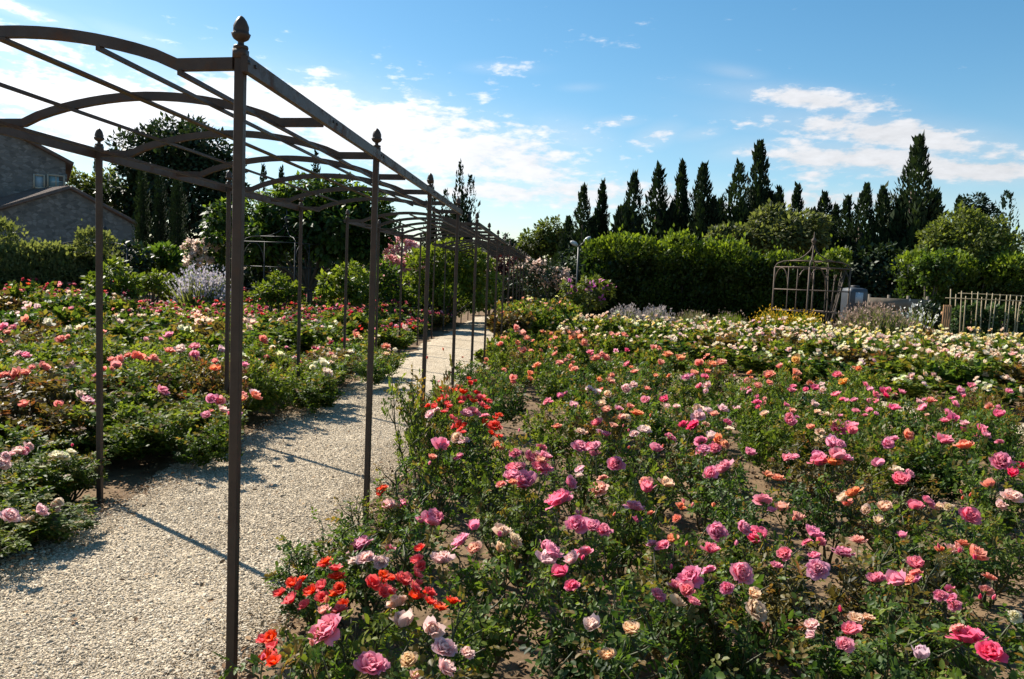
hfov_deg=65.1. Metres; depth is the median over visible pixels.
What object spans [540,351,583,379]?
coral rose bush
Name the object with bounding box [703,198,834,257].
olive tree
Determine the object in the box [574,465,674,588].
pink rose bush
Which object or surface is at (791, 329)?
peach rose bush
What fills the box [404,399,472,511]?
red rose bush
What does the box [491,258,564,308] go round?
dark thicket
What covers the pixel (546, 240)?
pale tree
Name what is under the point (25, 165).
stone farmhouse
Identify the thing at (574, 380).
coral rose bush
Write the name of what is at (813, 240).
garden gazebo
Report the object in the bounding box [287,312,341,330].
crimson rose bush
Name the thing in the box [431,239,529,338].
pergola
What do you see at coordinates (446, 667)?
pink rose bush
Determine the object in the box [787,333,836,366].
cream rose bush
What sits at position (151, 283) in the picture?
shrub
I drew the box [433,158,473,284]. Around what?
cypress tree
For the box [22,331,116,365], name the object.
salmon rose bush
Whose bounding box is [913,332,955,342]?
yellow rose bush
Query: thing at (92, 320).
crimson rose bush
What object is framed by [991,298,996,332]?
bamboo cane
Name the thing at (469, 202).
cypress tree
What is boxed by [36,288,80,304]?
crimson rose bush
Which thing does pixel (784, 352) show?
peach rose bush
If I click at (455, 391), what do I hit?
coral rose bush
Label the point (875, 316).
faded lavender
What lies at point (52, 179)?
window
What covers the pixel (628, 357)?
magenta rose bush
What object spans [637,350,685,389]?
coral rose bush
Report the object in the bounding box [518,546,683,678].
pink rose bush
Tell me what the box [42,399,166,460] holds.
rose bush
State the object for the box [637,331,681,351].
cream rose bush
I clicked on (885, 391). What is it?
pink rose bush
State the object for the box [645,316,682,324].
cream rose bush
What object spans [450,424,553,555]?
pink rose bush
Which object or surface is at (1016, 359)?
peach rose bush
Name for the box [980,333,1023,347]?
yellow rose bush
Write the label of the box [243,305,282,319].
crimson rose bush
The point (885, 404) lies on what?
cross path
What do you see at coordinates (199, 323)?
peach rose bush
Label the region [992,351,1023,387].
cream rose bush
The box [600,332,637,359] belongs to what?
coral rose bush
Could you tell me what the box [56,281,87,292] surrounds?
crimson rose bush
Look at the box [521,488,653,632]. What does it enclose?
pink rose bush
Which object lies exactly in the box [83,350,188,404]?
salmon rose bush
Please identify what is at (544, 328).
yellow rose bush
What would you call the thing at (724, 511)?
rose bush
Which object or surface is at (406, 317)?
crimson rose bush
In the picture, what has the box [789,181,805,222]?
cypress tree
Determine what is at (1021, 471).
pink rose bush
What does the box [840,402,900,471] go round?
pink rose bush
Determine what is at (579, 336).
coral rose bush
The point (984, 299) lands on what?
bamboo crossbar
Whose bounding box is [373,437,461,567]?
rose bush
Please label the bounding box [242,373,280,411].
rose bush
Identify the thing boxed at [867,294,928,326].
plank fence
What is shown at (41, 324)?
coral rose bush
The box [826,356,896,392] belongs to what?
peach rose bush
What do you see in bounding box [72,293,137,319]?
peach rose bush
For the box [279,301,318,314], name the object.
crimson rose bush
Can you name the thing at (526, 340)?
coral rose bush
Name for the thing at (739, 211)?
cypress tree
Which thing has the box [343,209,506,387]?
pergola
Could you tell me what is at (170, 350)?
salmon rose bush
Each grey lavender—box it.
[606,303,648,326]
[631,303,675,321]
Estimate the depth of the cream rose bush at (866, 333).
18.57 m
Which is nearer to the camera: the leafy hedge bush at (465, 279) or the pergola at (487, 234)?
the pergola at (487, 234)
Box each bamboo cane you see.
[959,291,961,331]
[963,296,965,330]
[974,292,978,333]
[979,297,982,332]
[987,293,992,333]
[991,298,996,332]
[1003,295,1007,331]
[1006,295,1010,332]
[1013,296,1016,334]
[1016,302,1019,332]
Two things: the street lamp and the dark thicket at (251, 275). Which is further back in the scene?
the dark thicket at (251, 275)
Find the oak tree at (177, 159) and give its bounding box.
[93,111,255,274]
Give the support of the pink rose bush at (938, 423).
on the ground
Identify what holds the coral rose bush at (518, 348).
on the ground
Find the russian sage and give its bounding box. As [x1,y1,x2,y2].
[162,262,230,307]
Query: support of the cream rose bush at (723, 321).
on the ground
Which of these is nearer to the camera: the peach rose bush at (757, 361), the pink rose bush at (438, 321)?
the peach rose bush at (757, 361)
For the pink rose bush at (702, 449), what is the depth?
5.25 m
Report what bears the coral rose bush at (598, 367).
on the ground
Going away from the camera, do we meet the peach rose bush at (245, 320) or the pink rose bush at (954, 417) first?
the pink rose bush at (954, 417)
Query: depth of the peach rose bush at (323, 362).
9.62 m
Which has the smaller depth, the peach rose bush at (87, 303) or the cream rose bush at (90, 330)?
the cream rose bush at (90, 330)
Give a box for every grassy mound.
[672,309,710,325]
[711,308,752,328]
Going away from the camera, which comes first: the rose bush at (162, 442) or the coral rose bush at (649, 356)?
the rose bush at (162, 442)
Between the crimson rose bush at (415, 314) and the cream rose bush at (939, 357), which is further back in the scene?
the crimson rose bush at (415, 314)
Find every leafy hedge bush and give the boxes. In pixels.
[348,254,417,303]
[393,237,506,325]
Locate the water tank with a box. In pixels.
[840,285,867,319]
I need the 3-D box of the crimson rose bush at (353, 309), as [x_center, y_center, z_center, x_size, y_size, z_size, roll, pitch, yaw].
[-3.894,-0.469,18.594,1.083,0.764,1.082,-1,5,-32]
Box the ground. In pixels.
[0,264,1023,678]
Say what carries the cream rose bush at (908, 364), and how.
on the ground
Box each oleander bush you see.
[380,234,424,293]
[514,256,576,301]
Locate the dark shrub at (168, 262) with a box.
[122,240,192,306]
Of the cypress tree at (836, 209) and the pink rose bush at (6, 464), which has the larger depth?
the cypress tree at (836, 209)
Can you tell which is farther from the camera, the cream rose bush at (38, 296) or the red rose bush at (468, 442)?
the cream rose bush at (38, 296)
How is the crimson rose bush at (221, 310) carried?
on the ground
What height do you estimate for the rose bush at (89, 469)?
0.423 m
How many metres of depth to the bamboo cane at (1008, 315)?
20.36 m
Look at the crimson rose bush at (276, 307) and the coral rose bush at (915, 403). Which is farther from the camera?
the crimson rose bush at (276, 307)
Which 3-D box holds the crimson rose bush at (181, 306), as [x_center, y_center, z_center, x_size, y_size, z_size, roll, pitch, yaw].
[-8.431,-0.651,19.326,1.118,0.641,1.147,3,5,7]
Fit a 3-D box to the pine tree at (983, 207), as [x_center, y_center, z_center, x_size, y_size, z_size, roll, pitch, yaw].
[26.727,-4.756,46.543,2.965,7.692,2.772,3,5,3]
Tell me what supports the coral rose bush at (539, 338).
on the ground
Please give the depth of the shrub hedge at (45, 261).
20.51 m
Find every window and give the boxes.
[33,174,44,188]
[46,174,64,187]
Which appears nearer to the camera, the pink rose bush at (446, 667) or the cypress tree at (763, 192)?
the pink rose bush at (446, 667)
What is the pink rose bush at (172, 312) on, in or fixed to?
on the ground
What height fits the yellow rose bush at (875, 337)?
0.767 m
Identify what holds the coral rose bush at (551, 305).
on the ground
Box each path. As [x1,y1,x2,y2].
[0,316,496,678]
[601,358,1023,434]
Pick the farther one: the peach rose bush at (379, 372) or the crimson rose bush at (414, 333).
the crimson rose bush at (414, 333)
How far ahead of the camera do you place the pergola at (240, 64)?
4.24 m
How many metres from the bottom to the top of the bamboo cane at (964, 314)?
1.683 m
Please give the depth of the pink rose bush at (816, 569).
3.26 m
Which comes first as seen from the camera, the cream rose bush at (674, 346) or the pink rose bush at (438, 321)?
the cream rose bush at (674, 346)
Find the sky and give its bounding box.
[0,0,1023,271]
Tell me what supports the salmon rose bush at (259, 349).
on the ground
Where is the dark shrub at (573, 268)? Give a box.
[555,245,584,299]
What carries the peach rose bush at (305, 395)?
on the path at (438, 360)
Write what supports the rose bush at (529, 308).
on the ground
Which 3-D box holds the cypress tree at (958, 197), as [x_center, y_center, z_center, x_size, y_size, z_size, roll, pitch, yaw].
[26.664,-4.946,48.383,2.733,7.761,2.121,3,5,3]
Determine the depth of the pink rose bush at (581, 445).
5.41 m
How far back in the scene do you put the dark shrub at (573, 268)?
36.71 m
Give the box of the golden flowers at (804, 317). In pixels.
[784,309,832,330]
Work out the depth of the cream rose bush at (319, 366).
10.38 m
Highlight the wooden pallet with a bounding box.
[940,305,951,335]
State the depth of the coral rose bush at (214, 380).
7.81 m
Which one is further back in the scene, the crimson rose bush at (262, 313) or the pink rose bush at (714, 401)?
the crimson rose bush at (262, 313)
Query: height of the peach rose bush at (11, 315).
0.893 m
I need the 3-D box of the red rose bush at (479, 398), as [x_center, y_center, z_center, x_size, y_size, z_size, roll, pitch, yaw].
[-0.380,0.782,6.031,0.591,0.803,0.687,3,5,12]
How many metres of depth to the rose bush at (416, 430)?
5.92 m
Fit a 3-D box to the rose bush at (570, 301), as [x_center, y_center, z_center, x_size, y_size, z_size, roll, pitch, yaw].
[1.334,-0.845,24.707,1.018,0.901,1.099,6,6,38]
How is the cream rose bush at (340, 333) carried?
on the ground
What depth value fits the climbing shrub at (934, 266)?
26.07 m
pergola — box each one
[0,16,462,678]
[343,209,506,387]
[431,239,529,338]
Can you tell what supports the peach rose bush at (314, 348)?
on the ground
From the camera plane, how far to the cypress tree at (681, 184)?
40.90 m
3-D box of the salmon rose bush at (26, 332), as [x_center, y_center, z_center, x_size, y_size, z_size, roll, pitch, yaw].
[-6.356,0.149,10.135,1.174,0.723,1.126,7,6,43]
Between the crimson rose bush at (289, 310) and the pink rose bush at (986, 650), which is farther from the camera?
the crimson rose bush at (289, 310)
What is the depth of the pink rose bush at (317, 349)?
12.71 m
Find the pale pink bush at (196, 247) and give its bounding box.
[178,237,220,274]
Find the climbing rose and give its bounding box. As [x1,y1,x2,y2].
[821,250,852,330]
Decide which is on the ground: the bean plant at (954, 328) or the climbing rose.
the bean plant at (954, 328)
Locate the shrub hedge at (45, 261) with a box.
[0,215,125,289]
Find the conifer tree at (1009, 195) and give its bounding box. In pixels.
[974,190,1023,253]
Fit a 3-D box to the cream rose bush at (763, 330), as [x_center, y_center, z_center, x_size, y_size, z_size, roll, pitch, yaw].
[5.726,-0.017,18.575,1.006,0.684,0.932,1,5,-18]
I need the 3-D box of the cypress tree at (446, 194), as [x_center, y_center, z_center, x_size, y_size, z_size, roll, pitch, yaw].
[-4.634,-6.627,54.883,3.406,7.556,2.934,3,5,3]
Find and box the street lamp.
[570,236,590,301]
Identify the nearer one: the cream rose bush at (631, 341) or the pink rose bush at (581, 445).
the pink rose bush at (581, 445)
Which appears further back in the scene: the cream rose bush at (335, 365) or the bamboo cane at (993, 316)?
the bamboo cane at (993, 316)
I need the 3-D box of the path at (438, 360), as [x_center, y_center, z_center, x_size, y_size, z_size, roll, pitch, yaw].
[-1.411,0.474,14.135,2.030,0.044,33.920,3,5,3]
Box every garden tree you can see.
[66,164,127,211]
[499,232,526,272]
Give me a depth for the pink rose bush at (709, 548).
3.30 m
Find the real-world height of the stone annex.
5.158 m
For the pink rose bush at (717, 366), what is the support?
on the ground
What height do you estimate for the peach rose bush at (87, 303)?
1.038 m
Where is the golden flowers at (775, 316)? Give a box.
[749,303,798,327]
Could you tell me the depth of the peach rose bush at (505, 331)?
17.62 m
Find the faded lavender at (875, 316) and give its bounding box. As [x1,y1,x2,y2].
[831,300,929,335]
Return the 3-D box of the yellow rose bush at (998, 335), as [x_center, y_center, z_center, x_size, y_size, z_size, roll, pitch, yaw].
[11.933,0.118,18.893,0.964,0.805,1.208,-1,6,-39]
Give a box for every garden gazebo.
[64,221,145,299]
[243,210,327,303]
[771,232,850,326]
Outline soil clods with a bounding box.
[237,396,1023,678]
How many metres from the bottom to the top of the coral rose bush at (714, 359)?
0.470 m
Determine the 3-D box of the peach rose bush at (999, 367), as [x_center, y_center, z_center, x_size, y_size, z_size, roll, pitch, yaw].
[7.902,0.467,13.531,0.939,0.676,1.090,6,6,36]
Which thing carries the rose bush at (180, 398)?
on the ground
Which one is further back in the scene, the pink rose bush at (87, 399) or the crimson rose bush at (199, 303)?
the crimson rose bush at (199, 303)
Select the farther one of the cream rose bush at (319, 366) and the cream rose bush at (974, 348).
the cream rose bush at (974, 348)
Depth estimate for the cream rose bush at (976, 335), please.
18.94 m
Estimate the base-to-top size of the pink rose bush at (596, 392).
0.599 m
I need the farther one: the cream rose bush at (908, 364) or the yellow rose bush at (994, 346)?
the yellow rose bush at (994, 346)
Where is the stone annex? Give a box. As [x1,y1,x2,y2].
[0,185,137,278]
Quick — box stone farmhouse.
[0,134,73,196]
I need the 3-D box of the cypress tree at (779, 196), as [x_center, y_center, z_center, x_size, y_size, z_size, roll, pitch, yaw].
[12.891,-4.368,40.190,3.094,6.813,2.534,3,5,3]
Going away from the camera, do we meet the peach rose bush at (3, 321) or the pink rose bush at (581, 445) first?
the pink rose bush at (581, 445)
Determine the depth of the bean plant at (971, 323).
20.62 m
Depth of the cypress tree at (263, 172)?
55.19 m
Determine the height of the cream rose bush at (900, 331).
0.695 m
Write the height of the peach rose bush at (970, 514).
0.666 m
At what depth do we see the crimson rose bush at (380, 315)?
19.37 m
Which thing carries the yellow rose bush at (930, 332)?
on the ground
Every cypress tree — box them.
[131,170,153,297]
[149,175,169,294]
[166,179,189,284]
[254,163,270,268]
[272,164,292,283]
[302,149,329,266]
[418,179,437,272]
[422,187,450,285]
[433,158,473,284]
[442,174,481,289]
[547,182,599,302]
[593,178,609,238]
[607,170,649,253]
[642,160,687,254]
[669,158,690,223]
[674,160,730,255]
[713,158,757,253]
[717,196,727,213]
[744,139,785,221]
[767,184,792,248]
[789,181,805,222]
[794,189,855,315]
[829,201,842,239]
[832,193,854,320]
[836,182,883,317]
[869,132,948,297]
[932,186,945,215]
[953,195,961,220]
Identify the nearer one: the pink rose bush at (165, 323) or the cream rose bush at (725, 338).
the pink rose bush at (165, 323)
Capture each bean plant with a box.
[950,301,971,333]
[962,300,989,332]
[978,302,1006,333]
[990,302,1016,333]
[1008,304,1023,336]
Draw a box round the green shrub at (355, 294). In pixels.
[315,258,378,311]
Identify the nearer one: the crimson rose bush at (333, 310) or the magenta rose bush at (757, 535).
the magenta rose bush at (757, 535)
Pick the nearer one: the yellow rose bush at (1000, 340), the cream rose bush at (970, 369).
the cream rose bush at (970, 369)
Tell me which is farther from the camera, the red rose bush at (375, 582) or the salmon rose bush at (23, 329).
the salmon rose bush at (23, 329)
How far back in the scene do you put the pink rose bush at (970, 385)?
9.24 m
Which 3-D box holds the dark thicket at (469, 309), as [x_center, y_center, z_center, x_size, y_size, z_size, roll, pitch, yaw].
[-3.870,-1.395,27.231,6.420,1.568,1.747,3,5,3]
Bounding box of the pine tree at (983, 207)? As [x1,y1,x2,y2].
[955,191,1007,227]
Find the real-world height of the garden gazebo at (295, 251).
3.330 m
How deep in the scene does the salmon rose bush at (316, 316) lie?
18.17 m
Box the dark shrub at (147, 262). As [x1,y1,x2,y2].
[103,239,159,274]
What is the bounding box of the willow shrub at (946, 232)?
[912,200,1023,267]
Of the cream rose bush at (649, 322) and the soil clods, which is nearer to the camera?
the soil clods
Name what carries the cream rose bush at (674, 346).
on the ground
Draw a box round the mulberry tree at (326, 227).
[198,170,406,301]
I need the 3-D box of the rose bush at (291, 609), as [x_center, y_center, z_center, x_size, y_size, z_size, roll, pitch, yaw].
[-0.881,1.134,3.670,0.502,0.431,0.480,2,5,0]
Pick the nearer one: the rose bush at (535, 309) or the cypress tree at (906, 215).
the rose bush at (535, 309)
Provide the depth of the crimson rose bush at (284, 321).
16.05 m
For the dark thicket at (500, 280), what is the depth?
32.28 m
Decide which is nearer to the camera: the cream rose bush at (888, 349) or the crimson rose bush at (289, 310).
the cream rose bush at (888, 349)
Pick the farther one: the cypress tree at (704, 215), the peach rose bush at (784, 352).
the cypress tree at (704, 215)
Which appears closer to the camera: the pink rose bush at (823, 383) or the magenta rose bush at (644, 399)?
the magenta rose bush at (644, 399)
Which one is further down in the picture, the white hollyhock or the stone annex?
the white hollyhock
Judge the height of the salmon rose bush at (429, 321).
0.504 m
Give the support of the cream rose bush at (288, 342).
on the ground
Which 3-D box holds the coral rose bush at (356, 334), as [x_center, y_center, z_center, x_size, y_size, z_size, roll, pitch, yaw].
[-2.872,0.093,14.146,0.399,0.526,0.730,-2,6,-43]
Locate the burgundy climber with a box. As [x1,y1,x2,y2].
[484,255,541,301]
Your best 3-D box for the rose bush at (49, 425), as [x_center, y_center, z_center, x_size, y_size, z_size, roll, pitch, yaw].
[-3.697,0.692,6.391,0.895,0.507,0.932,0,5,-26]
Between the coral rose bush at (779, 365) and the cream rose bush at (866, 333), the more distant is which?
the cream rose bush at (866, 333)
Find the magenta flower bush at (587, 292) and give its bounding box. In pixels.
[558,273,616,323]
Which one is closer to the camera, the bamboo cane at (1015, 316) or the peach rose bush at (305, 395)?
the peach rose bush at (305, 395)
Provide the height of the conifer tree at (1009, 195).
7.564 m
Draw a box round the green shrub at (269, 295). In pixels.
[248,270,305,311]
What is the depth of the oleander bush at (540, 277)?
29.78 m
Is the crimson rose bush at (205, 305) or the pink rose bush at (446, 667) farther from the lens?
the crimson rose bush at (205, 305)
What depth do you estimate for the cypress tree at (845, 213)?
39.66 m
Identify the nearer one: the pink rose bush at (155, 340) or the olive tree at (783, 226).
the pink rose bush at (155, 340)
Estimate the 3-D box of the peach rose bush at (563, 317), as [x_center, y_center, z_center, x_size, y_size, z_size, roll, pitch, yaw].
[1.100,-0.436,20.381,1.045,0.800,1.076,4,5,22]
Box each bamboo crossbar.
[946,297,1023,301]
[958,293,1023,295]
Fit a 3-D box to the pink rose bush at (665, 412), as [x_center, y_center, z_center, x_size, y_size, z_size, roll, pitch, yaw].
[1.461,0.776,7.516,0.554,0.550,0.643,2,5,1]
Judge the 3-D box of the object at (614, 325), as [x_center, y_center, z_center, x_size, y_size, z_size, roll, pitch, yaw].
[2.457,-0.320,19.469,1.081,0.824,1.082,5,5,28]
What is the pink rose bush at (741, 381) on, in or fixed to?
on the ground
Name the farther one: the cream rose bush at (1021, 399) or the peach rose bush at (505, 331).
the peach rose bush at (505, 331)
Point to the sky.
(537, 101)
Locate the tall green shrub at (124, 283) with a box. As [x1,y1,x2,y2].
[81,255,147,302]
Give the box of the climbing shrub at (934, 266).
[911,247,959,304]
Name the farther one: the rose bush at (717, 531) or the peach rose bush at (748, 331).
the peach rose bush at (748, 331)
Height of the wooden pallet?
1.325 m
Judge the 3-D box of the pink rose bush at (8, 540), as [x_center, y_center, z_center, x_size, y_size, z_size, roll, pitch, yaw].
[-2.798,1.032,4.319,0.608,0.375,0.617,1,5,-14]
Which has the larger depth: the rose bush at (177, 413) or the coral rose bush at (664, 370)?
the coral rose bush at (664, 370)
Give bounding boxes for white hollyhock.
[892,299,940,331]
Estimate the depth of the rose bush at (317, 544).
3.83 m
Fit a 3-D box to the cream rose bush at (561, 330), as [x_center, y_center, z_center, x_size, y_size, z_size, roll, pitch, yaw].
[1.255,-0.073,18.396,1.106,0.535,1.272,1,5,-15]
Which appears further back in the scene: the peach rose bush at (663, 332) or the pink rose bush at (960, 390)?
the peach rose bush at (663, 332)
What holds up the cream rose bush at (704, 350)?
on the ground
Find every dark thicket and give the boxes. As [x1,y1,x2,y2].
[198,248,403,303]
[313,283,490,314]
[482,270,544,315]
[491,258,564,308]
[814,240,920,310]
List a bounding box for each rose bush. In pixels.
[0,287,34,305]
[0,288,23,315]
[0,297,57,327]
[0,318,9,326]
[0,323,55,363]
[0,324,20,337]
[0,326,55,344]
[0,339,21,363]
[0,340,37,367]
[0,349,29,367]
[0,350,82,402]
[0,357,104,440]
[0,360,125,410]
[0,383,21,436]
[0,391,109,452]
[0,419,53,475]
[0,437,89,505]
[0,441,33,499]
[0,473,70,536]
[0,494,99,546]
[0,498,59,560]
[1,279,30,303]
[2,335,114,368]
[3,350,94,374]
[3,448,83,510]
[4,314,65,343]
[9,278,58,293]
[10,389,94,454]
[21,277,57,296]
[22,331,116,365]
[24,302,47,314]
[26,282,77,306]
[32,283,109,317]
[32,362,137,383]
[34,289,107,304]
[35,325,124,352]
[35,443,113,502]
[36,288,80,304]
[38,305,112,334]
[42,324,128,345]
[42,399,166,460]
[45,306,111,323]
[47,281,83,295]
[47,360,161,424]
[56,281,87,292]
[70,317,152,349]
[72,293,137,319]
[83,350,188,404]
[85,336,178,366]
[85,367,188,407]
[90,347,201,388]
[93,401,201,460]
[95,313,172,346]
[103,289,137,310]
[104,307,153,322]
[111,384,178,419]
[114,309,186,330]
[115,337,178,361]
[121,299,173,318]
[123,389,228,440]
[127,312,185,322]
[138,296,149,309]
[138,307,152,316]
[141,305,181,312]
[142,331,218,367]
[142,344,207,404]
[146,299,192,311]
[147,299,171,309]
[148,323,221,358]
[154,301,187,306]
[154,306,185,321]
[155,292,173,301]
[159,386,229,426]
[165,307,219,325]
[170,342,249,384]
[171,317,223,345]
[171,404,244,466]
[172,312,230,331]
[175,304,214,313]
[177,352,252,409]
[178,309,224,317]
[181,306,216,315]
[185,296,224,308]
[191,389,262,445]
[197,299,224,311]
[205,323,280,352]
[207,302,247,317]
[213,330,284,365]
[213,595,420,678]
[219,318,289,348]
[220,296,265,308]
[221,335,284,369]
[229,350,301,413]
[230,287,254,304]
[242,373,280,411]
[243,300,269,314]
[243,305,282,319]
[243,310,288,320]
[243,314,282,332]
[243,317,258,331]
[244,308,282,322]
[255,354,304,380]
[258,302,290,309]
[261,529,372,628]
[264,307,301,317]
[265,315,309,324]
[269,318,318,349]
[269,345,304,367]
[272,545,433,678]
[273,301,304,315]
[275,506,389,613]
[278,312,330,322]
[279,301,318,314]
[279,319,343,355]
[279,359,344,398]
[283,304,321,311]
[283,307,334,321]
[283,351,333,369]
[283,367,344,412]
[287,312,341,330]
[287,346,330,360]
[288,354,337,380]
[293,298,327,308]
[296,586,506,678]
[305,346,334,356]
[305,346,360,378]
[306,307,336,315]
[309,337,348,354]
[311,305,355,326]
[315,297,335,310]
[315,501,458,636]
[316,354,355,384]
[321,303,366,320]
[321,305,356,312]
[322,325,357,345]
[325,335,365,365]
[328,304,384,320]
[331,489,402,563]
[334,320,359,335]
[338,309,393,335]
[338,330,365,356]
[346,351,398,384]
[350,342,409,373]
[353,334,379,354]
[354,324,387,347]
[360,646,489,678]
[363,303,403,323]
[365,322,393,332]
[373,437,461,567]
[375,301,412,315]
[378,299,416,313]
[378,324,416,349]
[380,299,411,306]
[381,305,408,320]
[381,348,458,496]
[386,309,410,322]
[391,323,416,341]
[394,316,420,328]
[403,365,464,451]
[404,319,429,334]
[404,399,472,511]
[409,305,437,313]
[409,309,431,316]
[409,311,430,318]
[409,313,430,328]
[410,511,563,678]
[421,388,498,496]
[426,382,489,462]
[428,310,449,326]
[428,372,502,437]
[428,380,474,406]
[438,306,457,322]
[440,407,524,522]
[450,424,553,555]
[454,356,491,386]
[464,462,576,587]
[473,349,490,365]
[475,365,529,399]
[481,369,533,426]
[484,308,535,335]
[485,333,516,367]
[489,340,527,375]
[496,300,533,306]
[496,302,538,310]
[496,330,508,339]
[497,303,534,336]
[503,324,529,347]
[504,297,538,307]
[505,344,547,376]
[507,347,548,388]
[508,304,547,317]
[510,329,539,363]
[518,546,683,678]
[519,392,592,460]
[519,569,743,678]
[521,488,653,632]
[523,298,551,309]
[527,305,562,337]
[529,329,546,344]
[532,339,552,368]
[532,360,581,408]
[534,295,566,311]
[534,300,560,311]
[535,345,570,374]
[538,332,556,344]
[540,307,574,322]
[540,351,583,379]
[540,422,628,515]
[541,322,582,334]
[543,297,573,303]
[543,325,589,338]
[544,335,575,363]
[545,356,592,392]
[547,300,585,320]
[552,329,580,343]
[553,296,579,313]
[555,333,592,359]
[555,385,626,442]
[561,314,594,328]
[562,366,618,417]
[565,375,620,420]
[566,330,589,341]
[567,334,600,351]
[567,338,601,375]
[567,396,633,463]
[570,313,612,339]
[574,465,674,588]
[582,349,622,387]
[584,325,631,346]
[584,352,625,379]
[587,441,688,545]
[589,375,656,434]
[590,409,676,500]
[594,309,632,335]
[596,331,622,350]
[599,364,643,405]
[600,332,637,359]
[604,334,646,353]
[604,348,635,371]
[611,539,746,678]
[619,315,644,326]
[619,356,667,398]
[619,369,671,414]
[621,319,663,347]
[624,394,693,457]
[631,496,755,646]
[632,314,672,329]
[633,344,663,369]
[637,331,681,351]
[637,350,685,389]
[638,346,672,372]
[639,322,690,347]
[642,394,698,450]
[643,533,804,678]
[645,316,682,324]
[647,334,701,360]
[661,350,694,373]
[661,418,746,516]
[664,316,708,334]
[666,368,719,418]
[666,402,737,462]
[669,323,708,337]
[674,432,756,535]
[680,325,722,353]
[683,359,724,398]
[686,341,740,361]
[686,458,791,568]
[688,379,748,438]
[689,358,728,383]
[695,358,741,404]
[696,314,737,329]
[697,316,746,337]
[698,326,750,360]
[703,353,733,380]
[710,493,829,648]
[719,374,770,413]
[721,338,780,369]
[723,319,750,329]
[724,374,766,394]
[727,326,765,341]
[728,345,785,375]
[729,379,782,432]
[730,396,795,465]
[736,329,790,354]
[743,368,801,415]
[743,409,830,480]
[743,535,900,678]
[744,315,774,333]
[744,324,776,338]
[746,387,806,442]
[755,326,817,361]
[766,316,799,330]
[766,590,965,678]
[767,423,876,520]
[768,362,801,399]
[772,400,838,445]
[773,325,810,336]
[775,333,830,359]
[777,347,842,381]
[777,353,812,389]
[778,447,884,564]
[779,379,831,425]
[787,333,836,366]
[791,317,830,334]
[795,407,885,480]
[799,325,829,337]
[800,380,850,424]
[808,327,857,355]
[810,371,867,407]
[816,325,867,340]
[818,387,886,439]
[826,329,861,337]
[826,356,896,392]
[826,363,864,390]
[826,378,878,409]
[827,321,858,336]
[827,341,893,371]
[834,457,941,559]
[836,330,887,347]
[836,486,973,619]
[836,530,993,670]
[839,386,900,439]
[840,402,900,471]
[842,385,905,427]
[844,365,884,403]
[846,325,890,337]
[847,328,897,341]
[848,333,912,361]
[852,329,880,336]
[854,428,930,500]
[854,613,1023,678]
[859,554,1023,678]
[860,322,892,334]
[868,488,1003,618]
[870,330,919,345]
[871,331,913,339]
[873,343,941,380]
[875,370,951,398]
[878,328,919,338]
[880,335,931,367]
[885,432,992,503]
[887,394,946,447]
[900,394,973,464]
[903,412,991,491]
[905,332,953,351]
[906,327,946,347]
[907,323,947,335]
[911,343,961,360]
[911,345,967,372]
[911,393,955,417]
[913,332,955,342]
[921,345,1003,394]
[925,385,980,429]
[928,328,979,342]
[932,335,991,359]
[932,477,1023,607]
[938,382,986,412]
[943,331,994,350]
[946,371,1023,408]
[947,333,979,339]
[947,394,1005,439]
[947,439,1023,548]
[955,334,1004,352]
[955,343,1004,358]
[956,346,1011,378]
[956,404,1023,454]
[961,326,1003,342]
[961,402,1023,468]
[976,384,1023,435]
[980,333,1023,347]
[988,329,1022,339]
[991,343,1023,374]
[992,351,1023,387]
[994,332,1023,347]
[995,327,1023,346]
[996,340,1022,354]
[1006,354,1022,372]
[1013,346,1023,369]
[1013,393,1023,406]
[1018,448,1023,490]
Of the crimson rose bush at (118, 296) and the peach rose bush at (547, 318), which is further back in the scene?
the peach rose bush at (547, 318)
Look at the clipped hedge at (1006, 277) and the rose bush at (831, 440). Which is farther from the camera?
the clipped hedge at (1006, 277)
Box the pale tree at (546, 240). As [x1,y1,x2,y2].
[513,214,579,269]
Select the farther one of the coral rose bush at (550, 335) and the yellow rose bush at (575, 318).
the yellow rose bush at (575, 318)
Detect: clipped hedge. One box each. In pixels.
[579,201,853,326]
[888,226,1023,336]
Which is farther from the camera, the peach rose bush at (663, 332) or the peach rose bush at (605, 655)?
the peach rose bush at (663, 332)
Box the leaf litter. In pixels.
[0,366,1023,678]
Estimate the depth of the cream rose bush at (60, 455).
5.17 m
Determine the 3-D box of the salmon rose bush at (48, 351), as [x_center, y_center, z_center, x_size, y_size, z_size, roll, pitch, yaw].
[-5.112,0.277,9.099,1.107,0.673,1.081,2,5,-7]
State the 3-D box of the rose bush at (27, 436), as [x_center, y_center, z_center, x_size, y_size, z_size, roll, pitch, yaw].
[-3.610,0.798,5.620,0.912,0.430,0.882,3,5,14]
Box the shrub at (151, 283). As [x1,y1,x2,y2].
[131,268,225,306]
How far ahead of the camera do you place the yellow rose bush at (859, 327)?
19.23 m
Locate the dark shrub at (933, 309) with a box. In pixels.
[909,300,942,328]
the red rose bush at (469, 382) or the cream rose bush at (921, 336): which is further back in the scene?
the cream rose bush at (921, 336)
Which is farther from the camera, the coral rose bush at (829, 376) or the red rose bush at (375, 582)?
the coral rose bush at (829, 376)
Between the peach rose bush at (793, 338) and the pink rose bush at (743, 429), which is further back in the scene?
the peach rose bush at (793, 338)
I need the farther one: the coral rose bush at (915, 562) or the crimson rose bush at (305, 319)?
the crimson rose bush at (305, 319)

